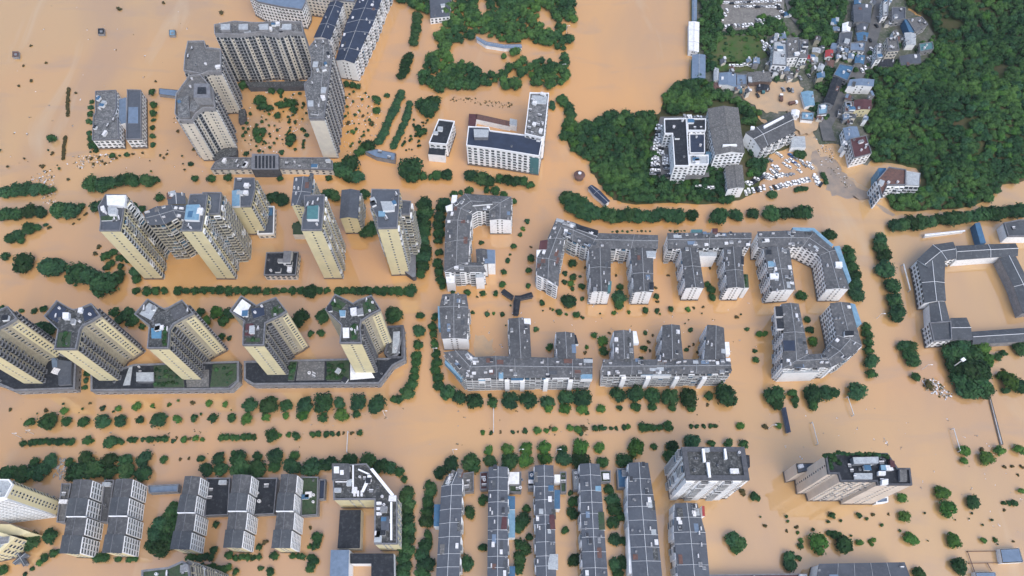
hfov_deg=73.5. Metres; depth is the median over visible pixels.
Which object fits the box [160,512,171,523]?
tree
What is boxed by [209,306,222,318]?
tree
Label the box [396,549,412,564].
tree
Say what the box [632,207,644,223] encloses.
tree
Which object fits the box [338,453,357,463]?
tree
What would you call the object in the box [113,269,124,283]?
tree
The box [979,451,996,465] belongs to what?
tree
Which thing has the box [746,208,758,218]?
tree
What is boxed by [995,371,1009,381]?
tree
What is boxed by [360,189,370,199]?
tree
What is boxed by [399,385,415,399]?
tree
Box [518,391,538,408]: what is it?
tree
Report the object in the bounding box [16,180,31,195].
tree
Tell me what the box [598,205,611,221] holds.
tree
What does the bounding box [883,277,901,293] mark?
tree
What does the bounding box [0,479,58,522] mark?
apartment tower
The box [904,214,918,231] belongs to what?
tree
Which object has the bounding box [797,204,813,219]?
tree
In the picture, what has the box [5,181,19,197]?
tree
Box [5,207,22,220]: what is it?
tree
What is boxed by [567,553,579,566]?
tree
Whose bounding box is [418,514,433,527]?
tree
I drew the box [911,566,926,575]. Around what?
tree
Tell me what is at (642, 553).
row house
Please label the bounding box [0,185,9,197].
tree
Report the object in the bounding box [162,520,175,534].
tree
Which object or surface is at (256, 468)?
tree
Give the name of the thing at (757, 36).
scrub
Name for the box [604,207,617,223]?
tree
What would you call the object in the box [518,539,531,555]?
tree
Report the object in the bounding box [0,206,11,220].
tree
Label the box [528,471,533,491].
annex
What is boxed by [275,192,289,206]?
tree
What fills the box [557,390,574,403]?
tree
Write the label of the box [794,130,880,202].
mud shallows
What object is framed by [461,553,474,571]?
tree
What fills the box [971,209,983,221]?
tree
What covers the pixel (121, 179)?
tree
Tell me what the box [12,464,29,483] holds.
tree
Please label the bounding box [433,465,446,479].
tree
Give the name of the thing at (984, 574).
court shed
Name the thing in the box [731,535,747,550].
tree
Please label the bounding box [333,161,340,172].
tree
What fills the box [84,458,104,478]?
tree
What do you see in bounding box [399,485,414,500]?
tree
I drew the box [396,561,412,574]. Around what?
tree
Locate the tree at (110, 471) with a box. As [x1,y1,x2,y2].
[99,464,117,479]
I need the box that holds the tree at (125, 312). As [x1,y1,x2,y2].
[119,306,134,320]
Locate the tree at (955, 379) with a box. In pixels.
[950,372,969,386]
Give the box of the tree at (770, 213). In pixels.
[761,204,780,221]
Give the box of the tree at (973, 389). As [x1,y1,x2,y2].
[955,376,985,399]
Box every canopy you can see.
[501,289,532,315]
[872,497,887,504]
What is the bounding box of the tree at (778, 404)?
[769,397,783,410]
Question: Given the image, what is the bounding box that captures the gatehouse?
[210,154,334,176]
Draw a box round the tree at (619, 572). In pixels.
[612,568,624,575]
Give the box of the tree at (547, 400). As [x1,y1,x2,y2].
[539,395,555,407]
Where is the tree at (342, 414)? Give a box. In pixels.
[333,408,349,421]
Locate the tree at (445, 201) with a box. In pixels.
[436,197,450,205]
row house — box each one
[434,468,464,575]
[487,465,518,575]
[533,465,559,575]
[577,463,607,575]
[623,462,661,575]
[667,503,709,575]
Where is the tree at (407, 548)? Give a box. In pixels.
[397,542,414,556]
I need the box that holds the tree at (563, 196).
[558,190,572,203]
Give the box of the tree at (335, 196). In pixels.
[329,188,340,201]
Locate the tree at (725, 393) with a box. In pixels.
[714,381,737,406]
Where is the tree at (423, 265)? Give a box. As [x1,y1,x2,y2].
[416,260,429,270]
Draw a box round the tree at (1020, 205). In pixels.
[1013,202,1023,217]
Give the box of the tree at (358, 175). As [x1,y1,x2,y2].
[350,170,364,182]
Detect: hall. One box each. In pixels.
[705,106,744,169]
[710,574,806,575]
[743,112,805,157]
[808,562,909,575]
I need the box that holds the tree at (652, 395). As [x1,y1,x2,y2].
[643,386,660,405]
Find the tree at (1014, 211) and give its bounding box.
[1006,205,1022,218]
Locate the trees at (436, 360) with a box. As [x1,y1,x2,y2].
[0,80,1023,575]
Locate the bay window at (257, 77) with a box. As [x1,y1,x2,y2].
[226,54,310,81]
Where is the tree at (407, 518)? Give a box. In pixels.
[402,513,414,525]
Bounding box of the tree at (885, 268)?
[873,259,896,278]
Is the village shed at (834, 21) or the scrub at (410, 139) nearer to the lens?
the scrub at (410, 139)
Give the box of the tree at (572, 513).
[567,507,578,519]
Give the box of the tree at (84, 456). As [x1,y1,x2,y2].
[78,450,95,464]
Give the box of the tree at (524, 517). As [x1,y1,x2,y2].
[515,510,530,526]
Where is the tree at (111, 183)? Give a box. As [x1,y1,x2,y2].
[106,176,116,189]
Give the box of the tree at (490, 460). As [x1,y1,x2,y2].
[482,454,497,466]
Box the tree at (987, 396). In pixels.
[979,385,996,399]
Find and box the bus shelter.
[781,407,790,432]
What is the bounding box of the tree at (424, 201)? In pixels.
[415,196,431,207]
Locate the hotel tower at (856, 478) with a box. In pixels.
[794,450,911,504]
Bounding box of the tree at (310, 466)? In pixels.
[300,456,320,476]
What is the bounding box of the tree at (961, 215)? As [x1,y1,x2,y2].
[952,210,969,224]
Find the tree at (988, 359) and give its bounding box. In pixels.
[983,352,993,366]
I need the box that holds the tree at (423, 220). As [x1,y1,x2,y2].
[416,214,430,226]
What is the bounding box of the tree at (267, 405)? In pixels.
[258,396,278,416]
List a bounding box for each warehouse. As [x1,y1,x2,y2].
[688,21,698,55]
[691,0,696,20]
[691,54,705,78]
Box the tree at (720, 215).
[708,207,729,225]
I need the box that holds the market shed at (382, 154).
[365,149,396,163]
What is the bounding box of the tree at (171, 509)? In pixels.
[164,504,177,515]
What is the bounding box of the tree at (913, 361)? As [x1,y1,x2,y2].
[905,353,922,366]
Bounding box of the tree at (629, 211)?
[623,205,635,222]
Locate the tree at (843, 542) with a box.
[834,534,852,554]
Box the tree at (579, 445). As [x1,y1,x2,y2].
[573,438,588,455]
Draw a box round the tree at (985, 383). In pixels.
[975,376,993,395]
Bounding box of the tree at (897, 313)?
[887,303,906,322]
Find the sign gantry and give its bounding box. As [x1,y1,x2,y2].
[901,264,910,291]
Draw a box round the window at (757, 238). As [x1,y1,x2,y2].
[752,238,839,301]
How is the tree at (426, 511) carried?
in the water
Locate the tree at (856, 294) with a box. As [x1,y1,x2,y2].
[847,287,865,301]
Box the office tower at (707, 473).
[664,447,749,500]
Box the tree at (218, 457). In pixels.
[211,452,224,465]
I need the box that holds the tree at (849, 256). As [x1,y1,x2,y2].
[843,251,856,262]
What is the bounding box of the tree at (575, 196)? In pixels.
[565,193,580,200]
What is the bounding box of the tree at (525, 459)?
[518,451,534,467]
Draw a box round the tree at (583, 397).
[572,387,592,406]
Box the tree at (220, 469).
[212,462,228,476]
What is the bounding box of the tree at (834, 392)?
[828,387,839,398]
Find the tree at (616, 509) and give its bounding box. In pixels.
[606,502,622,515]
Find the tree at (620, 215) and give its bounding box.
[615,209,625,222]
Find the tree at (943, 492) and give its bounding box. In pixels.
[934,485,951,499]
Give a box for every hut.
[12,51,19,58]
[98,28,104,35]
[169,30,175,37]
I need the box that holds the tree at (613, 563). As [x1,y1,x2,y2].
[609,556,621,571]
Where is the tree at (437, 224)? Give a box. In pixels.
[432,219,444,229]
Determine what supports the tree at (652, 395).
in the water
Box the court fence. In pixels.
[966,550,1000,573]
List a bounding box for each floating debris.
[10,0,202,171]
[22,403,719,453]
[30,169,55,203]
[53,457,66,479]
[72,153,118,168]
[242,92,307,153]
[344,93,381,153]
[450,97,512,107]
[484,306,756,351]
[785,401,1020,529]
[813,136,850,187]
[922,378,951,399]
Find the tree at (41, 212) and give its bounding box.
[34,205,47,218]
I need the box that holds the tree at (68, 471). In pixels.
[63,463,74,482]
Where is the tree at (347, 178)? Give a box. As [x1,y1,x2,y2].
[342,173,352,182]
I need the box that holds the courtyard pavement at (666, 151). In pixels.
[650,116,708,179]
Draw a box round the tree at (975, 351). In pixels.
[962,344,984,359]
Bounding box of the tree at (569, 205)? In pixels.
[563,199,577,212]
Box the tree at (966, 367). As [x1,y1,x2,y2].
[952,357,980,380]
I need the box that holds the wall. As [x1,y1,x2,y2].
[988,398,1002,445]
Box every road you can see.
[785,0,825,48]
[819,0,881,140]
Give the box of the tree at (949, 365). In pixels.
[945,357,960,373]
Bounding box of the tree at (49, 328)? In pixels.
[43,322,55,334]
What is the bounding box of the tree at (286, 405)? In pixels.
[279,399,292,411]
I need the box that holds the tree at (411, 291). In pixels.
[403,283,417,296]
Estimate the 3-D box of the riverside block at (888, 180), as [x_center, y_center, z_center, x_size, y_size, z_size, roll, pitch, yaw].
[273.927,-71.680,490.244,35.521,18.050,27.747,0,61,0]
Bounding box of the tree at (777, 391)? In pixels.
[762,385,785,402]
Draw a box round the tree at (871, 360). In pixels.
[862,353,879,368]
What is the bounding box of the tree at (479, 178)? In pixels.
[472,170,488,185]
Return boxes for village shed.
[720,56,726,65]
[729,65,734,72]
[734,85,740,93]
[743,86,751,98]
[745,56,751,63]
[751,56,759,69]
[765,60,770,69]
[771,68,779,78]
[773,33,778,40]
[779,31,786,40]
[779,70,785,78]
[784,65,790,77]
[785,71,793,82]
[794,67,799,77]
[799,61,805,68]
[811,47,820,56]
[812,35,820,46]
[814,71,824,84]
[815,116,823,122]
[817,61,824,71]
[819,45,824,53]
[830,17,838,25]
[830,43,839,52]
[833,26,839,32]
[835,47,843,54]
[835,54,841,62]
[837,107,842,118]
[838,139,848,152]
[839,145,848,156]
[840,113,849,123]
[841,48,848,53]
[841,53,847,59]
[844,94,853,101]
[846,119,852,125]
[847,53,853,61]
[849,113,856,120]
[860,114,868,125]
[866,91,874,99]
[883,20,891,27]
[890,29,898,36]
[898,35,903,42]
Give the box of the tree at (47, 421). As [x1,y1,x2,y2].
[37,412,58,429]
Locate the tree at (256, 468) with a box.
[247,458,268,477]
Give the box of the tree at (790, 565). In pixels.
[783,559,797,572]
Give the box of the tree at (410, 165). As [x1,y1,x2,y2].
[397,155,423,178]
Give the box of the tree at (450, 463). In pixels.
[444,455,458,474]
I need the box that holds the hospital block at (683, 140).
[661,118,711,181]
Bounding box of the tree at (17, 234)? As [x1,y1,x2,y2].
[11,229,24,240]
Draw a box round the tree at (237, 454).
[229,449,247,464]
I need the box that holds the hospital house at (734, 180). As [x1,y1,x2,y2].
[723,164,744,196]
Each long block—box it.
[314,1,346,55]
[336,0,392,81]
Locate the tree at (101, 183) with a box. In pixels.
[94,176,109,192]
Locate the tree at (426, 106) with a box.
[416,97,439,114]
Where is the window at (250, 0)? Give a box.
[250,0,310,19]
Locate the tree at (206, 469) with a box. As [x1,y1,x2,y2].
[198,462,213,477]
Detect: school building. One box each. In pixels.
[466,92,548,175]
[909,219,1023,347]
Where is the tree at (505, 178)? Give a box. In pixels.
[500,174,512,185]
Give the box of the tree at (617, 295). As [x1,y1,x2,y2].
[611,289,628,301]
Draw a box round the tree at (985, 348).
[975,342,991,354]
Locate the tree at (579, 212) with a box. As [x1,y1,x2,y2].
[571,204,587,218]
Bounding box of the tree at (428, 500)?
[422,494,433,506]
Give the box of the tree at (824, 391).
[819,385,831,401]
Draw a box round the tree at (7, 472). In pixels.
[0,465,17,479]
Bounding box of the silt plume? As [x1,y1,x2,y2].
[810,150,869,199]
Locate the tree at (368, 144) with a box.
[361,139,375,150]
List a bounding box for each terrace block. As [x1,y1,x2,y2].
[59,479,103,558]
[102,478,147,557]
[170,476,208,553]
[223,474,258,552]
[271,474,303,551]
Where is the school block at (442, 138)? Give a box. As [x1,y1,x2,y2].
[428,119,455,162]
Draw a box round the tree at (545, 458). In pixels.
[537,452,553,464]
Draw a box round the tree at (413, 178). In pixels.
[405,173,419,182]
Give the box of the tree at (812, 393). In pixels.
[802,383,823,405]
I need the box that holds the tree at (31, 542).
[21,529,40,551]
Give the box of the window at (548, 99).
[469,99,548,172]
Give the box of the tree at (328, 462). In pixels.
[322,456,338,470]
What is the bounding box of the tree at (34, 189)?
[26,182,44,196]
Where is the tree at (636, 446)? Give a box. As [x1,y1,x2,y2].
[627,437,644,459]
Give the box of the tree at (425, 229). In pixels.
[419,225,431,236]
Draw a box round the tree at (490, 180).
[484,175,494,186]
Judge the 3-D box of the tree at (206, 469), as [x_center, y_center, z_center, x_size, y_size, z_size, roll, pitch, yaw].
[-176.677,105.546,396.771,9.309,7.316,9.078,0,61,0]
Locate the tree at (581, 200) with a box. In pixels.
[576,196,589,207]
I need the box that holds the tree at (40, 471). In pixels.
[32,462,51,481]
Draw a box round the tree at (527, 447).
[519,441,532,456]
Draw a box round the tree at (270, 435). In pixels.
[264,427,278,442]
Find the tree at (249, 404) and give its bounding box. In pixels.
[241,396,257,411]
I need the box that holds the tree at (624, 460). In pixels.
[616,452,632,467]
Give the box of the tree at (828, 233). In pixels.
[821,228,837,239]
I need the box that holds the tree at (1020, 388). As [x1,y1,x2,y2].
[1012,378,1023,393]
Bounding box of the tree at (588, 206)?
[582,202,595,210]
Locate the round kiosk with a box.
[574,170,584,180]
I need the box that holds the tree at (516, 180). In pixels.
[509,175,521,186]
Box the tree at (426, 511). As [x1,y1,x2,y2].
[419,503,433,516]
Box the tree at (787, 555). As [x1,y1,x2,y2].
[783,550,795,561]
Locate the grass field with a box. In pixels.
[711,35,766,63]
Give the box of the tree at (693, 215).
[685,209,698,221]
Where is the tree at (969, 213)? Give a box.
[964,210,974,223]
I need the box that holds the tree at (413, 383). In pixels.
[404,379,418,389]
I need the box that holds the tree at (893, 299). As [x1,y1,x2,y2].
[885,292,903,305]
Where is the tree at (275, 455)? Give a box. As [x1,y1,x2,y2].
[265,447,282,463]
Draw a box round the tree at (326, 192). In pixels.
[322,188,333,198]
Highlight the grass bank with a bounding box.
[716,61,753,71]
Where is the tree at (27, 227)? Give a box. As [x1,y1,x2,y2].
[21,221,34,234]
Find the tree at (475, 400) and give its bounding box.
[465,393,483,408]
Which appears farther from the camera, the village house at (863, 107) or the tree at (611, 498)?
the village house at (863, 107)
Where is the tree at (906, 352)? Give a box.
[902,348,919,358]
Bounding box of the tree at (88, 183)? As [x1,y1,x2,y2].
[80,173,97,191]
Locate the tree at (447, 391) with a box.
[440,384,455,400]
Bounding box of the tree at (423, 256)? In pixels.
[416,251,431,261]
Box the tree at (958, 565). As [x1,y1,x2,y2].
[950,557,968,575]
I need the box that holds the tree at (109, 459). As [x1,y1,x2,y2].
[99,452,118,467]
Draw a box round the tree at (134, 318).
[127,312,138,324]
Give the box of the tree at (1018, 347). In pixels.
[1012,342,1023,356]
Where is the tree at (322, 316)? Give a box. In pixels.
[314,308,328,324]
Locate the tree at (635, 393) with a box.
[625,384,644,402]
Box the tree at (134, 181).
[127,172,139,186]
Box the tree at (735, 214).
[729,208,743,220]
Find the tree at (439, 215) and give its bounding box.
[433,211,445,220]
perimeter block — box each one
[443,317,592,391]
[444,194,512,291]
[535,218,657,304]
[599,324,731,388]
[662,228,751,300]
[750,227,850,303]
[771,302,861,381]
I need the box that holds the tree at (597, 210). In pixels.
[589,204,602,219]
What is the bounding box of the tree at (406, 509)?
[402,504,413,514]
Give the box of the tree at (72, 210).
[61,202,81,219]
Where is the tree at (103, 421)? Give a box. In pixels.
[93,414,111,429]
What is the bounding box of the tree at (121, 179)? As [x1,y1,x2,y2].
[114,172,131,186]
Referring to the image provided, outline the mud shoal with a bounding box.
[473,334,494,356]
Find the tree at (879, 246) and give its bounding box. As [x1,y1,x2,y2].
[872,242,888,252]
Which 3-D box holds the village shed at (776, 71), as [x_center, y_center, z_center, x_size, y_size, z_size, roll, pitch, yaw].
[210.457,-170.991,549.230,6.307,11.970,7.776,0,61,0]
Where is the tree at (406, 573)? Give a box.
[396,570,410,575]
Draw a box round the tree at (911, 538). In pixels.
[902,531,919,545]
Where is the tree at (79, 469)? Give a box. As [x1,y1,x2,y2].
[68,461,88,480]
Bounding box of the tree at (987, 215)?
[977,205,993,220]
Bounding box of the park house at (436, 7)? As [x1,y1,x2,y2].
[429,0,451,23]
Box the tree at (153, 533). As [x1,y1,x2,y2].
[146,527,162,541]
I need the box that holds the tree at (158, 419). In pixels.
[149,412,167,427]
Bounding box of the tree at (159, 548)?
[148,538,169,559]
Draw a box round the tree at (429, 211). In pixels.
[416,206,434,218]
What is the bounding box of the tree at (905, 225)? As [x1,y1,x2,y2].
[896,218,910,231]
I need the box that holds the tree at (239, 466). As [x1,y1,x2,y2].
[228,456,250,475]
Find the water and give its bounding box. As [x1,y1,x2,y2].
[0,0,1023,575]
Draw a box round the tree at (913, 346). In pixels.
[907,340,918,350]
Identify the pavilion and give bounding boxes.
[12,552,29,566]
[264,251,300,279]
[588,185,609,205]
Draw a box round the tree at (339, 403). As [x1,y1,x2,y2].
[333,396,344,408]
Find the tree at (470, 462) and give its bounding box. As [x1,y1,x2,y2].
[460,452,480,474]
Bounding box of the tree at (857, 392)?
[847,382,868,400]
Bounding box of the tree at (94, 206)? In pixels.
[88,200,100,212]
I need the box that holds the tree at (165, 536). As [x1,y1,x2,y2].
[158,530,171,543]
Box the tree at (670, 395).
[660,388,678,405]
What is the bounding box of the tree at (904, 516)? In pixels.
[898,510,911,522]
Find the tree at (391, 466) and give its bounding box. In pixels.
[384,461,396,474]
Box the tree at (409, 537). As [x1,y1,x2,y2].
[401,531,415,545]
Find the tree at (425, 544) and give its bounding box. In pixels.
[417,538,432,551]
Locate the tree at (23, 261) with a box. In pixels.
[12,252,34,273]
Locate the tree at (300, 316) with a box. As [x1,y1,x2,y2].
[291,308,310,327]
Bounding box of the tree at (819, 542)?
[808,532,829,554]
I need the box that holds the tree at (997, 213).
[986,205,1002,221]
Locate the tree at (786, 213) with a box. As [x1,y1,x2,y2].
[779,207,793,219]
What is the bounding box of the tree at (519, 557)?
[513,550,525,565]
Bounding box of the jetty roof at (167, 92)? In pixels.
[159,88,177,98]
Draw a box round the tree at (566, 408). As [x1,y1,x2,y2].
[559,403,571,413]
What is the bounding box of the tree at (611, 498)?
[604,493,621,504]
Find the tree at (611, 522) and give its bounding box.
[606,516,619,528]
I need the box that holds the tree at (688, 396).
[679,387,698,407]
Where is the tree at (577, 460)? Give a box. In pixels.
[571,450,590,468]
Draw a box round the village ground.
[697,0,936,164]
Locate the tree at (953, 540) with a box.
[946,531,962,548]
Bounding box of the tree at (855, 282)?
[848,277,862,289]
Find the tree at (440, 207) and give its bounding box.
[435,202,446,213]
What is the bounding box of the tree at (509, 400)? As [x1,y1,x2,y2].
[501,391,519,409]
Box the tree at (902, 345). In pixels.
[896,340,910,350]
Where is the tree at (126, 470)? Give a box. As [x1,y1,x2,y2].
[116,462,135,478]
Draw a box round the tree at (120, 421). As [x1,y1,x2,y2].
[114,414,126,427]
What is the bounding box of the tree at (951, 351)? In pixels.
[940,343,963,360]
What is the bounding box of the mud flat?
[741,81,818,134]
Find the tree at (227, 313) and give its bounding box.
[222,307,233,318]
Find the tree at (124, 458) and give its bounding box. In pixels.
[117,454,132,465]
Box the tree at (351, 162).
[339,154,360,170]
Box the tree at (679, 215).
[674,207,686,224]
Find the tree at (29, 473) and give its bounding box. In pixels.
[23,466,37,480]
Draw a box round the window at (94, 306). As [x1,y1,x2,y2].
[67,306,131,379]
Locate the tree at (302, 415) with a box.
[295,411,308,420]
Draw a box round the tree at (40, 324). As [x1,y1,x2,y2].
[34,321,47,330]
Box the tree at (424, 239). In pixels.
[420,233,429,244]
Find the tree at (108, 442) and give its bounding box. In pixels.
[102,435,116,448]
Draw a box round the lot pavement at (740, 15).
[721,0,783,30]
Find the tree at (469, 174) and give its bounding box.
[463,170,477,181]
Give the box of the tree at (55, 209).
[49,201,65,218]
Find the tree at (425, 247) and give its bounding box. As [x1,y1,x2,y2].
[419,244,431,253]
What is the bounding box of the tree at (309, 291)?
[301,283,317,297]
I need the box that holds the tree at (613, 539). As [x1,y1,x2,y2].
[608,532,620,546]
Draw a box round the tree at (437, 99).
[425,96,441,104]
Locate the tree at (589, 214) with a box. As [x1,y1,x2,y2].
[583,208,597,222]
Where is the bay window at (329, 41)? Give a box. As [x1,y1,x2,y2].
[329,41,344,131]
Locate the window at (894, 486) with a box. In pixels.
[802,486,896,503]
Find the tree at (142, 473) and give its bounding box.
[133,465,152,481]
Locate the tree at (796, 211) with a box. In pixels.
[792,206,802,218]
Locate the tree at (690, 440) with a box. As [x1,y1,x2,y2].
[684,434,700,446]
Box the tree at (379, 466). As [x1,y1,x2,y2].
[372,458,388,473]
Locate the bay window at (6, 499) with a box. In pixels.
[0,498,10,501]
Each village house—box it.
[713,67,718,82]
[713,82,721,89]
[718,72,735,90]
[736,74,746,88]
[747,70,771,86]
[756,84,769,92]
[768,40,786,74]
[784,12,791,17]
[786,37,799,66]
[791,109,799,119]
[795,39,808,66]
[800,91,814,108]
[800,112,813,122]
[806,54,814,61]
[811,56,817,63]
[817,103,827,115]
[823,77,842,109]
[824,49,833,59]
[824,58,834,67]
[833,64,853,85]
[837,31,852,48]
[839,126,859,143]
[840,21,851,32]
[841,101,855,117]
[845,78,873,93]
[845,135,871,167]
[847,42,865,54]
[851,4,871,26]
[852,0,860,7]
[852,99,871,116]
[853,54,864,67]
[854,32,868,41]
[855,22,868,34]
[871,43,882,67]
[877,59,894,67]
[878,0,888,22]
[882,37,899,59]
[888,7,905,26]
[898,54,921,66]
[900,16,927,34]
[902,32,915,49]
[916,41,933,55]
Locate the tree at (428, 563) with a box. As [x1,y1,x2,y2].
[415,556,435,571]
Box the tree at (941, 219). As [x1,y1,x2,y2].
[932,213,948,224]
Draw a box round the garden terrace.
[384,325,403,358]
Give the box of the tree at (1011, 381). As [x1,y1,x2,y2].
[1000,373,1019,390]
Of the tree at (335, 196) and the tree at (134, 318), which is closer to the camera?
the tree at (134, 318)
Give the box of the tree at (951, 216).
[943,211,958,227]
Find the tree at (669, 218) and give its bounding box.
[664,207,676,222]
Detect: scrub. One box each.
[0,149,185,171]
[36,399,231,414]
[241,92,306,151]
[344,90,379,147]
[401,118,428,150]
[505,304,741,325]
[714,34,767,63]
[760,512,998,552]
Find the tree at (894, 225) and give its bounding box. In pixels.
[887,218,902,231]
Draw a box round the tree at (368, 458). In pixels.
[359,451,376,467]
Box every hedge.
[61,135,66,159]
[65,87,70,116]
[374,89,405,144]
[390,100,412,148]
[395,51,413,79]
[408,10,422,45]
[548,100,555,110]
[555,93,577,131]
[766,189,777,198]
[793,150,806,158]
[794,186,808,192]
[820,172,828,183]
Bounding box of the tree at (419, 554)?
[414,548,428,559]
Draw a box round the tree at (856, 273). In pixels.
[849,270,861,278]
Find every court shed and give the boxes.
[971,572,995,575]
[996,548,1022,563]
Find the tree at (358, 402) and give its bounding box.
[349,392,365,410]
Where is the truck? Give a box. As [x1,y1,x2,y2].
[788,100,797,105]
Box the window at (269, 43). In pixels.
[234,43,293,80]
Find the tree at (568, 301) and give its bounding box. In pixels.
[560,293,576,308]
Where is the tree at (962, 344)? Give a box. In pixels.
[949,338,973,358]
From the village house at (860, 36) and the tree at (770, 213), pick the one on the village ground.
the village house at (860, 36)
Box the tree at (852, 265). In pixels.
[846,261,859,271]
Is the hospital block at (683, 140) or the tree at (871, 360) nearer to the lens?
the tree at (871, 360)
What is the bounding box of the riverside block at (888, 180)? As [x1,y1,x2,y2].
[867,167,920,208]
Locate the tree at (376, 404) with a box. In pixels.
[367,394,386,414]
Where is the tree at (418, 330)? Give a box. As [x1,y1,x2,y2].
[412,324,425,336]
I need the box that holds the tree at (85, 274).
[78,266,101,284]
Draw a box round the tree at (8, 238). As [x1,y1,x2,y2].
[3,233,16,243]
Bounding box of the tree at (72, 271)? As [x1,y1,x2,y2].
[64,261,90,286]
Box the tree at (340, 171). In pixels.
[333,162,353,178]
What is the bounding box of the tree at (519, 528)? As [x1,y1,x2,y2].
[515,520,524,533]
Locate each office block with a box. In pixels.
[92,90,125,149]
[119,89,147,148]
[250,0,311,28]
[307,0,356,19]
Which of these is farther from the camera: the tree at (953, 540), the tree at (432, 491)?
the tree at (432, 491)
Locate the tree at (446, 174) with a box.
[440,169,452,180]
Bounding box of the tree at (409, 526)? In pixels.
[401,522,415,534]
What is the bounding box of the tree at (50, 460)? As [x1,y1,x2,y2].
[42,451,56,468]
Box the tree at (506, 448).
[501,443,514,454]
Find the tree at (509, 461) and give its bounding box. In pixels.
[501,453,518,470]
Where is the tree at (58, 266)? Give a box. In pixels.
[45,258,67,276]
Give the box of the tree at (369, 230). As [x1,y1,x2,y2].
[362,220,376,236]
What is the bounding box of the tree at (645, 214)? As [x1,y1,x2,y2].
[640,209,650,222]
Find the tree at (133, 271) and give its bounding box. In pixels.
[128,267,139,275]
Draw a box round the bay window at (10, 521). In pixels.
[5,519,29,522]
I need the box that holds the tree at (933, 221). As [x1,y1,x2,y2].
[926,215,938,227]
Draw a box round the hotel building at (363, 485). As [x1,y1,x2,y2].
[330,463,402,575]
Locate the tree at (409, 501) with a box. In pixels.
[399,494,415,508]
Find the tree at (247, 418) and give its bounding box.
[241,412,252,425]
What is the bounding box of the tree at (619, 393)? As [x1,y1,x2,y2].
[609,387,627,402]
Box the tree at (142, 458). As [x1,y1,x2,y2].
[134,449,153,466]
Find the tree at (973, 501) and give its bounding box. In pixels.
[966,494,980,509]
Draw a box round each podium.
[0,354,81,394]
[90,361,241,394]
[244,328,406,388]
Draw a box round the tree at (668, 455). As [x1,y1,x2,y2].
[662,449,674,462]
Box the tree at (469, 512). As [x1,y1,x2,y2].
[464,505,474,519]
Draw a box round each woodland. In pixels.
[394,0,577,92]
[559,108,734,204]
[661,73,761,125]
[696,0,724,71]
[701,165,724,185]
[721,13,803,36]
[746,149,768,177]
[770,32,934,111]
[787,0,848,47]
[809,102,829,119]
[814,65,835,96]
[864,0,1023,210]
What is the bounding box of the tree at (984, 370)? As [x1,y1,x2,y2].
[969,357,992,379]
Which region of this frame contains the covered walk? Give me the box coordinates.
[476,36,521,51]
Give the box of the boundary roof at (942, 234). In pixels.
[923,230,964,237]
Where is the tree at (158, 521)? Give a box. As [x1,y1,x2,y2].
[150,516,167,530]
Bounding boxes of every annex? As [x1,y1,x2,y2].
[463,471,473,493]
[480,471,487,491]
[509,471,522,494]
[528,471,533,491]
[560,471,566,494]
[572,469,578,492]
[600,470,610,483]
[616,468,627,489]
[783,463,812,482]
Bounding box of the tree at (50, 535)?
[42,527,57,544]
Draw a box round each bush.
[30,307,37,313]
[251,433,256,440]
[580,425,587,431]
[739,489,745,495]
[923,379,934,390]
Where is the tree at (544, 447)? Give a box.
[537,440,551,454]
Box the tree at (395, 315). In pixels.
[384,306,403,323]
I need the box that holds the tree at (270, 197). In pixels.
[265,191,278,203]
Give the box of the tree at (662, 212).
[654,206,671,218]
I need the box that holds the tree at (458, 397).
[452,389,466,404]
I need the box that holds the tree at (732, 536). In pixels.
[724,530,739,547]
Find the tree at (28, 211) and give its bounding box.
[20,202,37,218]
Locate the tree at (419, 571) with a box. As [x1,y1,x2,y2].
[413,565,430,575]
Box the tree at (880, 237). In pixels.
[872,232,887,244]
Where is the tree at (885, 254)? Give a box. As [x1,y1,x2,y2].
[876,249,892,260]
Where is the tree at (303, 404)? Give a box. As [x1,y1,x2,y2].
[296,395,313,413]
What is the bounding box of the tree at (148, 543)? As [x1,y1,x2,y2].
[143,539,154,550]
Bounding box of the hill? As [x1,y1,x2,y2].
[867,0,1023,211]
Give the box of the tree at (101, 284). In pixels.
[89,271,119,298]
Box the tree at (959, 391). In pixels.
[955,386,970,398]
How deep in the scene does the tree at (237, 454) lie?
398.08 m
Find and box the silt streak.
[876,204,894,215]
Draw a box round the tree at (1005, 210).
[998,205,1010,218]
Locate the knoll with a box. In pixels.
[567,85,789,204]
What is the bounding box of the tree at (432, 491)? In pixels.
[424,484,437,496]
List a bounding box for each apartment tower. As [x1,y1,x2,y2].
[0,306,60,382]
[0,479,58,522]
[0,524,41,561]
[44,300,145,380]
[98,194,169,279]
[134,298,228,379]
[141,560,227,575]
[143,190,251,279]
[174,74,237,160]
[183,40,246,124]
[214,21,310,91]
[230,296,309,374]
[231,177,276,237]
[291,173,345,278]
[304,39,345,158]
[325,294,391,372]
[369,189,420,280]
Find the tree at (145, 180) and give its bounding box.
[139,173,154,186]
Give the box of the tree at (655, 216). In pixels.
[647,209,662,222]
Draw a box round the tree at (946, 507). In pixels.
[939,499,957,518]
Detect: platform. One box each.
[56,483,71,524]
[99,480,114,523]
[148,484,181,494]
[204,478,231,517]
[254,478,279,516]
[300,477,319,517]
[318,479,326,500]
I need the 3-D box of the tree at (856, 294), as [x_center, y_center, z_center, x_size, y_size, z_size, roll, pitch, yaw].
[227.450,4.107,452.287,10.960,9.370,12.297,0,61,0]
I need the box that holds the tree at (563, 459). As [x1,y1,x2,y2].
[555,450,571,465]
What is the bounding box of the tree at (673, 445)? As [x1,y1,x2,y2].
[665,440,679,451]
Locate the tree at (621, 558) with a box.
[617,554,626,569]
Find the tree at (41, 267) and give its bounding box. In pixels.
[36,257,57,276]
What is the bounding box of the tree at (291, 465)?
[281,458,300,473]
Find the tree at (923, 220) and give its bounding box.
[916,213,929,230]
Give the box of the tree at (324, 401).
[313,391,332,412]
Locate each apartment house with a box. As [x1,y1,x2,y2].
[339,189,365,233]
[438,293,470,349]

